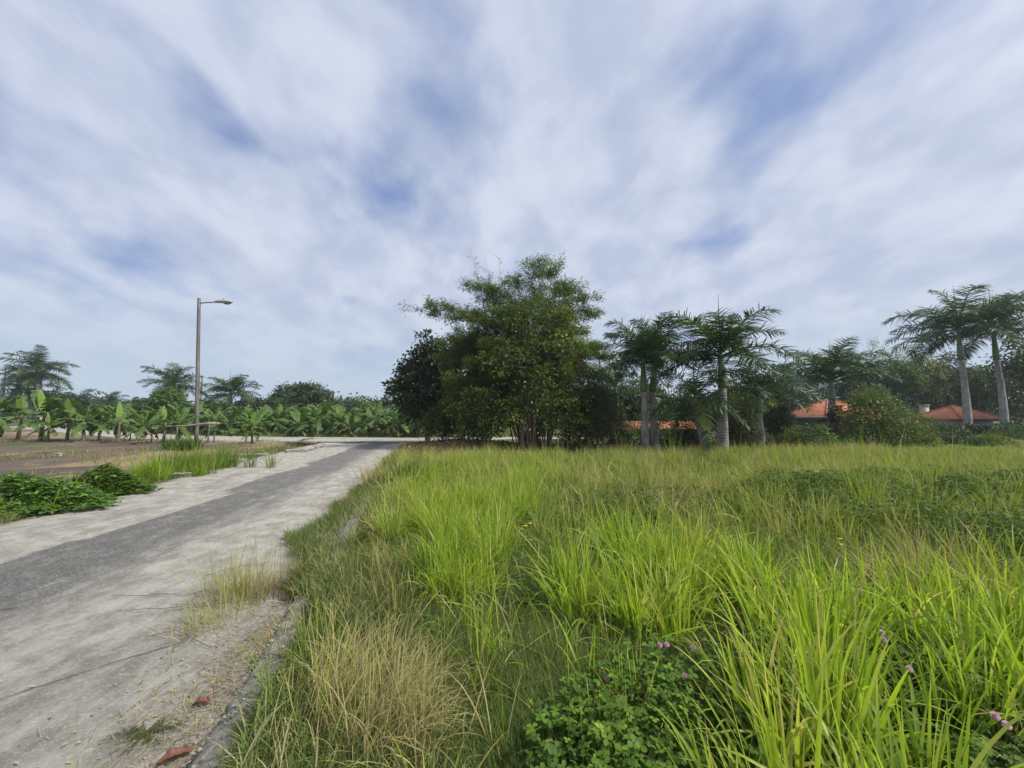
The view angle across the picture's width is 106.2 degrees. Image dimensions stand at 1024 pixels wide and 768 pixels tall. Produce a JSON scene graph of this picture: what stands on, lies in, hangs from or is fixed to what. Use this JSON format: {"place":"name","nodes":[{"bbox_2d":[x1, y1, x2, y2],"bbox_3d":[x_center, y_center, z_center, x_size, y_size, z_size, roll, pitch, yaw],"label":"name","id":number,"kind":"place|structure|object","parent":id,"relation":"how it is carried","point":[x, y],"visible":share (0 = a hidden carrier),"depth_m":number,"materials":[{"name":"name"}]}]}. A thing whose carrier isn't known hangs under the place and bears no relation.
{"place":"outdoors","nodes":[
{"label":"outdoors","id":0,"kind":"place"},
{"bbox_2d":[0,443,403,767],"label":"road","id":1,"kind":"structure","parent":0,"point":[65,575],"depth_m":3.26,"materials":[{"name":"concrete"}]},
{"bbox_2d":[97,714,187,754],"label":"flat weed","id":2,"kind":"object","parent":1,"relation":"on","point":[154,728],"visible":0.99,"depth_m":1.91,"materials":[{"name":"green plant"}]},
{"bbox_2d":[156,743,200,764],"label":"dead leaf","id":3,"kind":"object","parent":1,"relation":"on","point":[185,748],"visible":0.94,"depth_m":1.78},
{"bbox_2d":[0,458,379,767],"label":"road litter","id":4,"kind":"object","parent":1,"relation":"on","point":[169,736],"visible":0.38,"depth_m":2.13,"materials":[{"name":"gravel"}]},
{"bbox_2d":[136,566,268,651],"bbox_3d":[-2.262,1.745,2.950,0.851,0.543,0.826,0,-4,0],"label":"grass tuft","id":5,"kind":"object","parent":1,"relation":"on","point":[203,619],"visible":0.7,"depth_m":2.91,"materials":[{"name":"plant"}]},
{"bbox_2d":[164,521,326,616],"bbox_3d":[-2.314,1.647,3.319,1.246,0.977,1.409,0,-4,0],"label":"grass tuft","id":6,"kind":"object","parent":1,"relation":"on","point":[239,589],"visible":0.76,"depth_m":3.32,"materials":[{"name":"plant"}]},
{"bbox_2d":[9,425,585,441],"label":"side road","id":7,"kind":"structure","parent":0,"point":[316,439],"depth_m":24.01,"materials":[{"name":"concrete"}]},
{"bbox_2d":[0,416,1023,767],"bbox_3d":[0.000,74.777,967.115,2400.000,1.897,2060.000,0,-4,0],"label":"ground","id":8,"kind":"structure","parent":0,"point":[52,464],"depth_m":4.43,"materials":[{"name":"soil"}]},
{"bbox_2d":[0,395,35,436],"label":"banana plant","id":9,"kind":"object","parent":8,"relation":"on","point":[6,426],"visible":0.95,"depth_m":21.29,"materials":[{"name":"green plant"}]},
{"bbox_2d":[0,394,46,438],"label":"banana plant","id":10,"kind":"object","parent":8,"relation":"on","point":[20,403],"visible":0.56,"depth_m":22.89,"materials":[{"name":"green plant"}]},
{"bbox_2d":[0,363,66,422],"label":"royal palm","id":11,"kind":"object","parent":8,"relation":"on","point":[26,391],"visible":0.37,"depth_m":47.68,"materials":[{"name":"green plant"}]},
{"bbox_2d":[0,344,79,425],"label":"royal palm","id":12,"kind":"object","parent":8,"relation":"on","point":[37,375],"visible":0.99,"depth_m":45.78,"materials":[{"name":"green plant"}]},
{"bbox_2d":[4,389,76,440],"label":"banana plant","id":13,"kind":"object","parent":8,"relation":"on","point":[41,404],"visible":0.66,"depth_m":21.86,"materials":[{"name":"green plant"}]},
{"bbox_2d":[20,410,80,441],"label":"banana plant","id":14,"kind":"object","parent":8,"relation":"on","point":[55,416],"visible":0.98,"depth_m":20.83,"materials":[{"name":"green plant"}]},
{"bbox_2d":[0,468,125,516],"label":"vine bush","id":15,"kind":"object","parent":8,"relation":"on","point":[14,487],"visible":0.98,"depth_m":6.31,"materials":[{"name":"green plant"}]},
{"bbox_2d":[35,398,101,440],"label":"banana plant","id":16,"kind":"object","parent":8,"relation":"on","point":[66,406],"visible":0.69,"depth_m":21.80,"materials":[{"name":"green plant"}]},
{"bbox_2d":[56,388,103,407],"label":"royal palm","id":17,"kind":"object","parent":8,"relation":"on","point":[84,397],"visible":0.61,"depth_m":61.95,"materials":[{"name":"green plant"}]},
{"bbox_2d":[50,400,115,440],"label":"banana plant","id":18,"kind":"object","parent":8,"relation":"on","point":[78,427],"visible":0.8,"depth_m":21.27,"materials":[{"name":"green plant"}]},
{"bbox_2d":[23,462,164,494],"bbox_3d":[-8.412,1.997,7.588,2.827,1.067,1.495,2,-5,-30],"label":"vine bush","id":19,"kind":"object","parent":8,"relation":"on","point":[114,477],"visible":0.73,"depth_m":7.62,"materials":[{"name":"green plant"}]},
{"bbox_2d":[72,405,123,440],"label":"banana plant","id":20,"kind":"object","parent":8,"relation":"on","point":[94,411],"visible":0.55,"depth_m":21.82,"materials":[{"name":"green plant"}]},
{"bbox_2d":[91,402,150,442],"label":"banana plant","id":21,"kind":"object","parent":8,"relation":"on","point":[121,413],"visible":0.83,"depth_m":20.52,"materials":[{"name":"green plant"}]},
{"bbox_2d":[108,407,172,442],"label":"banana plant","id":22,"kind":"object","parent":8,"relation":"on","point":[141,432],"visible":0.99,"depth_m":19.64,"materials":[{"name":"green plant"}]},
{"bbox_2d":[123,448,179,481],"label":"grass clump","id":23,"kind":"object","parent":8,"relation":"on","point":[146,470],"visible":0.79,"depth_m":8.96,"materials":[{"name":"plant"}]},
{"bbox_2d":[92,445,216,470],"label":"grass clump","id":24,"kind":"object","parent":8,"relation":"on","point":[178,458],"visible":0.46,"depth_m":10.37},
{"bbox_2d":[137,406,190,441],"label":"banana plant","id":25,"kind":"object","parent":8,"relation":"on","point":[160,424],"visible":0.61,"depth_m":20.64,"materials":[{"name":"green plant"}]},
{"bbox_2d":[144,386,188,410],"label":"round tree","id":26,"kind":"object","parent":8,"relation":"on","point":[163,398],"visible":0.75,"depth_m":35.32,"materials":[{"name":"green plant"}]},
{"bbox_2d":[136,362,207,405],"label":"royal palm","id":27,"kind":"object","parent":8,"relation":"on","point":[168,380],"visible":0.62,"depth_m":39.78,"materials":[{"name":"green plant"}]},
{"bbox_2d":[157,407,201,441],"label":"banana plant","id":28,"kind":"object","parent":8,"relation":"on","point":[181,429],"visible":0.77,"depth_m":20.28,"materials":[{"name":"green plant"}]},
{"bbox_2d":[154,433,207,450],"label":"grass clump","id":29,"kind":"object","parent":8,"relation":"on","point":[178,444],"visible":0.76,"depth_m":15.91,"materials":[{"name":"green plant"}]},
{"bbox_2d":[164,447,229,476],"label":"grass clump","id":30,"kind":"object","parent":8,"relation":"on","point":[199,472],"visible":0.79,"depth_m":9.86,"materials":[{"name":"plant"}]},
{"bbox_2d":[194,298,232,439],"bbox_3d":[-16.372,-0.840,21.122,2.004,7.968,0.389,-3,-4,0],"label":"street lamp","id":31,"kind":"object","parent":8,"relation":"on","point":[197,378],"visible":0.94,"depth_m":21.10,"materials":[{"name":"metal"}]},
{"bbox_2d":[149,440,289,471],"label":"grass clump","id":32,"kind":"object","parent":8,"relation":"on","point":[226,460],"visible":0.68,"depth_m":11.16,"materials":[{"name":"plant"}]},
{"bbox_2d":[202,407,244,434],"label":"banana plant","id":33,"kind":"object","parent":8,"relation":"on","point":[232,417],"visible":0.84,"depth_m":27.43,"materials":[{"name":"green plant"}]},
{"bbox_2d":[200,369,263,425],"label":"royal palm","id":34,"kind":"object","parent":8,"relation":"on","point":[233,387],"visible":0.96,"depth_m":41.64,"materials":[{"name":"green plant"}]},
{"bbox_2d":[232,395,267,414],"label":"distant tree","id":35,"kind":"object","parent":8,"relation":"on","point":[243,404],"visible":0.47,"depth_m":49.02,"materials":[{"name":"green plant"}]},
{"bbox_2d":[230,412,271,442],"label":"banana plant","id":36,"kind":"object","parent":8,"relation":"on","point":[255,422],"visible":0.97,"depth_m":19.63,"materials":[{"name":"green plant"}]},
{"bbox_2d":[189,554,324,616],"bbox_3d":[-2.117,1.778,3.440,1.151,0.671,1.077,0,-4,0],"label":"grass tuft","id":37,"kind":"object","parent":8,"relation":"on","point":[276,587],"visible":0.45,"depth_m":3.38,"materials":[{"name":"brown plant"}]},
{"bbox_2d":[260,404,291,433],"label":"banana plant","id":38,"kind":"object","parent":8,"relation":"on","point":[279,409],"visible":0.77,"depth_m":27.59,"materials":[{"name":"green plant"}]},
{"bbox_2d":[0,428,556,524],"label":"field weeds","id":39,"kind":"object","parent":8,"relation":"on","point":[276,448],"visible":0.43,"depth_m":16.09,"materials":[{"name":"green plant"}]},
{"bbox_2d":[263,392,305,410],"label":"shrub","id":40,"kind":"object","parent":8,"relation":"on","point":[274,401],"visible":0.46,"depth_m":43.05,"materials":[{"name":"green plant"}]},
{"bbox_2d":[277,409,316,435],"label":"banana plant","id":41,"kind":"object","parent":8,"relation":"on","point":[303,416],"visible":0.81,"depth_m":26.03,"materials":[{"name":"green plant"}]},
{"bbox_2d":[188,442,412,767],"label":"kerb","id":42,"kind":"structure","parent":8,"relation":"on","point":[216,734],"depth_m":2.08,"materials":[{"name":"concrete"}]},
{"bbox_2d":[146,502,364,767],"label":"kerb rubble","id":43,"kind":"object","parent":42,"relation":"on","point":[199,749],"visible":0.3,"depth_m":2.16,"materials":[{"name":"concrete"}]},
{"bbox_2d":[259,380,346,410],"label":"spreading tree","id":44,"kind":"object","parent":8,"relation":"on","point":[313,394],"visible":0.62,"depth_m":45.16,"materials":[{"name":"green plant"}]},
{"bbox_2d":[292,400,338,435],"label":"banana plant","id":45,"kind":"object","parent":8,"relation":"on","point":[322,409],"visible":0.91,"depth_m":26.25,"materials":[{"name":"green plant"}]},
{"bbox_2d":[322,401,364,435],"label":"banana plant","id":46,"kind":"object","parent":8,"relation":"on","point":[341,418],"visible":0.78,"depth_m":26.81,"materials":[{"name":"green plant"}]},
{"bbox_2d":[350,456,397,483],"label":"grass tuft","id":47,"kind":"object","parent":8,"relation":"on","point":[375,474],"visible":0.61,"depth_m":8.39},
{"bbox_2d":[356,401,395,434],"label":"banana plant","id":48,"kind":"object","parent":8,"relation":"on","point":[381,421],"visible":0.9,"depth_m":26.33,"materials":[{"name":"green plant"}]},
{"bbox_2d":[377,407,416,436],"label":"banana plant","id":49,"kind":"object","parent":8,"relation":"on","point":[405,429],"visible":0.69,"depth_m":25.52,"materials":[{"name":"green plant"}]},
{"bbox_2d":[386,450,434,485],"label":"grass tuft","id":50,"kind":"object","parent":8,"relation":"on","point":[409,468],"visible":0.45,"depth_m":7.93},
{"bbox_2d":[381,328,471,440],"bbox_3d":[-4.394,0.102,20.279,5.033,6.121,3.295,0,-4,0],"label":"broadleaf tree","id":51,"kind":"object","parent":8,"relation":"on","point":[419,390],"visible":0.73,"depth_m":19.58,"materials":[{"name":"green plant"}]},
{"bbox_2d":[419,387,470,440],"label":"shrub","id":52,"kind":"object","parent":8,"relation":"on","point":[436,419],"visible":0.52,"depth_m":17.43,"materials":[{"name":"green plant"}]},
{"bbox_2d":[229,509,724,767],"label":"sparse grass","id":53,"kind":"structure","parent":8,"relation":"on","point":[500,632],"depth_m":2.21,"materials":[{"name":"plant"}]},
{"bbox_2d":[449,386,508,439],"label":"shrub","id":54,"kind":"object","parent":8,"relation":"on","point":[474,434],"visible":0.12,"depth_m":16.93,"materials":[{"name":"green plant"}]},
{"bbox_2d":[0,391,1017,422],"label":"wood","id":55,"kind":"object","parent":8,"relation":"on","point":[347,398],"depth_m":90.91,"materials":[{"name":"green plant"}]},
{"bbox_2d":[398,248,621,444],"bbox_3d":[-0.084,-1.760,17.300,10.081,9.142,4.768,0,-4,0],"label":"bamboo clump","id":56,"kind":"object","parent":8,"relation":"on","point":[463,353],"visible":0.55,"depth_m":16.90,"materials":[{"name":"green plant"}]},
{"bbox_2d":[440,295,599,450],"bbox_3d":[0.321,-0.470,14.848,6.377,6.200,3.297,0,-4,0],"label":"multi stem tree","id":57,"kind":"object","parent":8,"relation":"on","point":[532,388],"visible":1,"depth_m":14.56,"materials":[{"name":"green plant"}]},
{"bbox_2d":[554,376,624,445],"bbox_3d":[3.277,1.425,16.848,3.236,3.923,2.215,0,-4,0],"label":"shrub","id":58,"kind":"object","parent":8,"relation":"on","point":[581,411],"visible":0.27,"depth_m":16.59,"materials":[{"name":"green plant"}]},
{"bbox_2d":[572,364,631,448],"bbox_3d":[3.546,0.944,15.321,2.518,3.621,1.865,-2,-5,20],"label":"shrub","id":59,"kind":"object","parent":8,"relation":"on","point":[611,413],"visible":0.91,"depth_m":15.05,"materials":[{"name":"green plant"}]},
{"bbox_2d":[188,443,1023,767],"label":"short grass","id":60,"kind":"structure","parent":8,"relation":"on","point":[258,735],"depth_m":2.26,"materials":[{"name":"plant"}]},
{"bbox_2d":[604,415,640,445],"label":"thicket shrub","id":61,"kind":"object","parent":8,"relation":"on","point":[631,435],"visible":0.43,"depth_m":17.14,"materials":[{"name":"green plant"}]},
{"bbox_2d":[587,354,660,437],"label":"royal palm","id":62,"kind":"object","parent":8,"relation":"on","point":[629,389],"visible":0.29,"depth_m":18.90,"materials":[{"name":"green plant"}]},
{"bbox_2d":[361,432,888,504],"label":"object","id":63,"kind":"object","parent":8,"relation":"on","point":[524,446],"visible":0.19,"depth_m":14.98,"materials":[{"name":"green plant"}]},
{"bbox_2d":[245,443,1023,767],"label":"dry grass","id":64,"kind":"structure","parent":8,"relation":"on","point":[393,689],"depth_m":2.04,"materials":[{"name":"plant"}]},
{"bbox_2d":[611,372,681,420],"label":"background tree","id":65,"kind":"object","parent":8,"relation":"on","point":[633,402],"visible":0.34,"depth_m":29.05,"materials":[{"name":"green plant"}]},
{"bbox_2d":[596,314,697,450],"bbox_3d":[5.122,0.057,14.422,3.483,5.419,3.731,-3,-5,33],"label":"royal palm","id":66,"kind":"object","parent":8,"relation":"on","point":[636,345],"visible":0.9,"depth_m":14.15,"materials":[{"name":"green plant"}]},
{"bbox_2d":[604,309,717,450],"bbox_3d":[5.580,0.046,15.107,3.848,5.516,3.948,0,-4,0],"label":"royal palm","id":67,"kind":"object","parent":8,"relation":"on","point":[653,371],"visible":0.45,"depth_m":14.80,"materials":[{"name":"green plant"}]},
{"bbox_2d":[393,437,931,457],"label":"leaf litter","id":68,"kind":"object","parent":8,"relation":"on","point":[553,445],"visible":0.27,"depth_m":15.33,"materials":[{"name":"plant"}]},
{"bbox_2d":[638,413,695,446],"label":"thicket shrub","id":69,"kind":"object","parent":8,"relation":"on","point":[663,436],"visible":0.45,"depth_m":16.64,"materials":[{"name":"green plant"}]},
{"bbox_2d":[344,453,1023,767],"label":"grass thatch","id":70,"kind":"object","parent":8,"relation":"on","point":[837,564],"depth_m":2.11,"materials":[{"name":"plant"}]},
{"bbox_2d":[347,437,1023,631],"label":"field grass","id":71,"kind":"structure","parent":8,"relation":"on","point":[600,460],"depth_m":6.81,"materials":[{"name":"plant"}]},
{"bbox_2d":[352,443,1023,767],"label":"tall grass","id":72,"kind":"structure","parent":8,"relation":"on","point":[809,606],"depth_m":2.39,"materials":[{"name":"plant"}]},
{"bbox_2d":[357,483,1023,767],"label":"clover cover","id":73,"kind":"object","parent":8,"relation":"on","point":[597,734],"visible":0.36,"depth_m":1.74,"materials":[{"name":"green plant"}]},
{"bbox_2d":[664,384,717,434],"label":"background tree","id":74,"kind":"object","parent":8,"relation":"on","point":[687,396],"visible":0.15,"depth_m":30.73,"materials":[{"name":"green plant"}]},
{"bbox_2d":[673,417,711,446],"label":"thicket shrub","id":75,"kind":"object","parent":8,"relation":"on","point":[689,433],"visible":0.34,"depth_m":16.68,"materials":[{"name":"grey plant"}]},
{"bbox_2d":[650,359,751,452],"bbox_3d":[6.563,0.795,13.403,3.259,3.892,3.392,0,-4,0],"label":"royal palm","id":76,"kind":"object","parent":8,"relation":"on","point":[694,389],"visible":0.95,"depth_m":13.28,"materials":[{"name":"green plant"}]},
{"bbox_2d":[657,299,807,451],"bbox_3d":[7.423,-0.290,13.621,4.712,5.999,4.597,0,-4,0],"label":"royal palm","id":77,"kind":"object","parent":8,"relation":"on","point":[718,340],"visible":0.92,"depth_m":13.34,"materials":[{"name":"green plant"}]},
{"bbox_2d":[707,376,769,434],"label":"background tree","id":78,"kind":"object","parent":8,"relation":"on","point":[738,397],"visible":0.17,"depth_m":28.50,"materials":[{"name":"green plant"}]},
{"bbox_2d":[711,400,770,447],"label":"thicket shrub","id":79,"kind":"object","parent":8,"relation":"on","point":[745,435],"visible":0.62,"depth_m":15.57,"materials":[{"name":"green plant"}]},
{"bbox_2d":[702,358,824,447],"bbox_3d":[10.471,0.705,16.285,4.521,4.464,4.407,0,-4,0],"label":"royal palm","id":80,"kind":"object","parent":8,"relation":"on","point":[751,383],"visible":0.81,"depth_m":16.18,"materials":[{"name":"green plant"}]},
{"bbox_2d":[762,401,799,436],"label":"round bush","id":81,"kind":"object","parent":8,"relation":"on","point":[779,418],"visible":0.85,"depth_m":23.53,"materials":[{"name":"green plant"}]},
{"bbox_2d":[769,424,814,446],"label":"thicket shrub","id":82,"kind":"object","parent":8,"relation":"on","point":[789,435],"visible":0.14,"depth_m":16.80,"materials":[{"name":"green plant"}]},
{"bbox_2d":[760,364,824,433],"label":"background tree","id":83,"kind":"object","parent":8,"relation":"on","point":[792,406],"visible":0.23,"depth_m":44.86,"materials":[{"name":"green plant"}]},
{"bbox_2d":[575,454,1023,570],"bbox_3d":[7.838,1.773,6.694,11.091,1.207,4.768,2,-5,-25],"label":"ground cover plants","id":84,"kind":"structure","parent":8,"relation":"on","point":[928,541],"depth_m":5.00,"materials":[{"name":"plant"}]},
{"bbox_2d":[786,420,848,448],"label":"thicket shrub","id":85,"kind":"object","parent":8,"relation":"on","point":[813,438],"visible":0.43,"depth_m":16.23,"materials":[{"name":"green plant"}]},
{"bbox_2d":[794,352,853,408],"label":"background tree","id":86,"kind":"object","parent":8,"relation":"on","point":[821,391],"visible":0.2,"depth_m":46.75,"materials":[{"name":"green plant"}]},
{"bbox_2d":[823,398,848,442],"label":"creeper column","id":87,"kind":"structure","parent":8,"relation":"on","point":[831,418],"depth_m":18.84,"materials":[{"name":"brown plant"}]},
{"bbox_2d":[787,399,892,435],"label":"house","id":88,"kind":"structure","parent":8,"relation":"on","point":[821,410],"depth_m":35.39,"materials":[{"name":"orange tile"}]},
{"bbox_2d":[773,335,909,432],"bbox_3d":[17.901,0.360,21.444,5.310,5.920,6.049,2,-5,-25],"label":"royal palm","id":89,"kind":"object","parent":8,"relation":"on","point":[830,368],"visible":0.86,"depth_m":20.97,"materials":[{"name":"green plant"}]},
{"bbox_2d":[823,358,888,402],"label":"background tree","id":90,"kind":"object","parent":8,"relation":"on","point":[859,383],"visible":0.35,"depth_m":45.53,"materials":[{"name":"green plant"}]},
{"bbox_2d":[832,386,943,447],"bbox_3d":[16.294,1.854,16.934,4.350,3.541,2.717,0,-4,0],"label":"flowering bush","id":91,"kind":"object","parent":8,"relation":"on","point":[857,415],"visible":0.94,"depth_m":16.70,"materials":[{"name":"green plant"}]},
{"bbox_2d":[855,352,940,434],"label":"background tree","id":92,"kind":"object","parent":8,"relation":"on","point":[895,389],"visible":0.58,"depth_m":44.35,"materials":[{"name":"green plant"}]},
{"bbox_2d":[854,336,953,422],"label":"bamboo","id":93,"kind":"object","parent":8,"relation":"on","point":[882,357],"visible":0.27,"depth_m":46.35,"materials":[{"name":"green plant"}]},
{"bbox_2d":[901,422,950,447],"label":"thicket shrub","id":94,"kind":"object","parent":8,"relation":"on","point":[933,438],"visible":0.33,"depth_m":17.08,"materials":[{"name":"green plant"}]},
{"bbox_2d":[900,354,955,423],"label":"background tree","id":95,"kind":"object","parent":8,"relation":"on","point":[926,385],"visible":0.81,"depth_m":44.22,"materials":[{"name":"green plant"}]},
{"bbox_2d":[880,283,1023,425],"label":"royal palm","id":96,"kind":"object","parent":8,"relation":"on","point":[938,328],"visible":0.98,"depth_m":26.92,"materials":[{"name":"green plant"}]},
{"bbox_2d":[927,348,977,407],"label":"background tree","id":97,"kind":"object","parent":8,"relation":"on","point":[947,402],"visible":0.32,"depth_m":44.85,"materials":[{"name":"green plant"}]},
{"bbox_2d":[907,405,998,432],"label":"house","id":98,"kind":"structure","parent":8,"relation":"on","point":[951,414],"depth_m":35.84,"materials":[{"name":"orange tile"}]},
{"bbox_2d":[929,421,981,443],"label":"thicket shrub","id":99,"kind":"object","parent":8,"relation":"on","point":[959,437],"visible":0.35,"depth_m":18.59,"materials":[{"name":"green plant"}]},
{"bbox_2d":[908,422,1023,435],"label":"hedge","id":100,"kind":"object","parent":8,"relation":"on","point":[984,428],"visible":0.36,"depth_m":24.62,"materials":[{"name":"green plant"}]},
{"bbox_2d":[947,362,996,413],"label":"background tree","id":101,"kind":"object","parent":8,"relation":"on","point":[977,386],"visible":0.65,"depth_m":39.33,"materials":[{"name":"green plant"}]},
{"bbox_2d":[923,285,1023,428],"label":"royal palm","id":102,"kind":"object","parent":8,"relation":"on","point":[1003,408],"visible":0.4,"depth_m":28.01,"materials":[{"name":"green plant"}]},
{"bbox_2d":[955,433,1019,447],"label":"thicket shrub","id":103,"kind":"object","parent":8,"relation":"on","point":[991,440],"visible":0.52,"depth_m":17.19,"materials":[{"name":"green plant"}]},
{"bbox_2d":[974,330,1023,434],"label":"background tree","id":104,"kind":"object","parent":8,"relation":"on","point":[1013,372],"visible":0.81,"depth_m":31.72,"materials":[{"name":"green plant"}]},
{"bbox_2d":[977,422,1023,439],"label":"thicket shrub","id":105,"kind":"object","parent":8,"relation":"on","point":[1013,435],"visible":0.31,"depth_m":21.88,"materials":[{"name":"green plant"}]},
{"bbox_2d":[0,0,1023,405],"label":"sky","id":106,"kind":"structure","parent":0,"point":[315,168],"materials":[{"name":"blue"}]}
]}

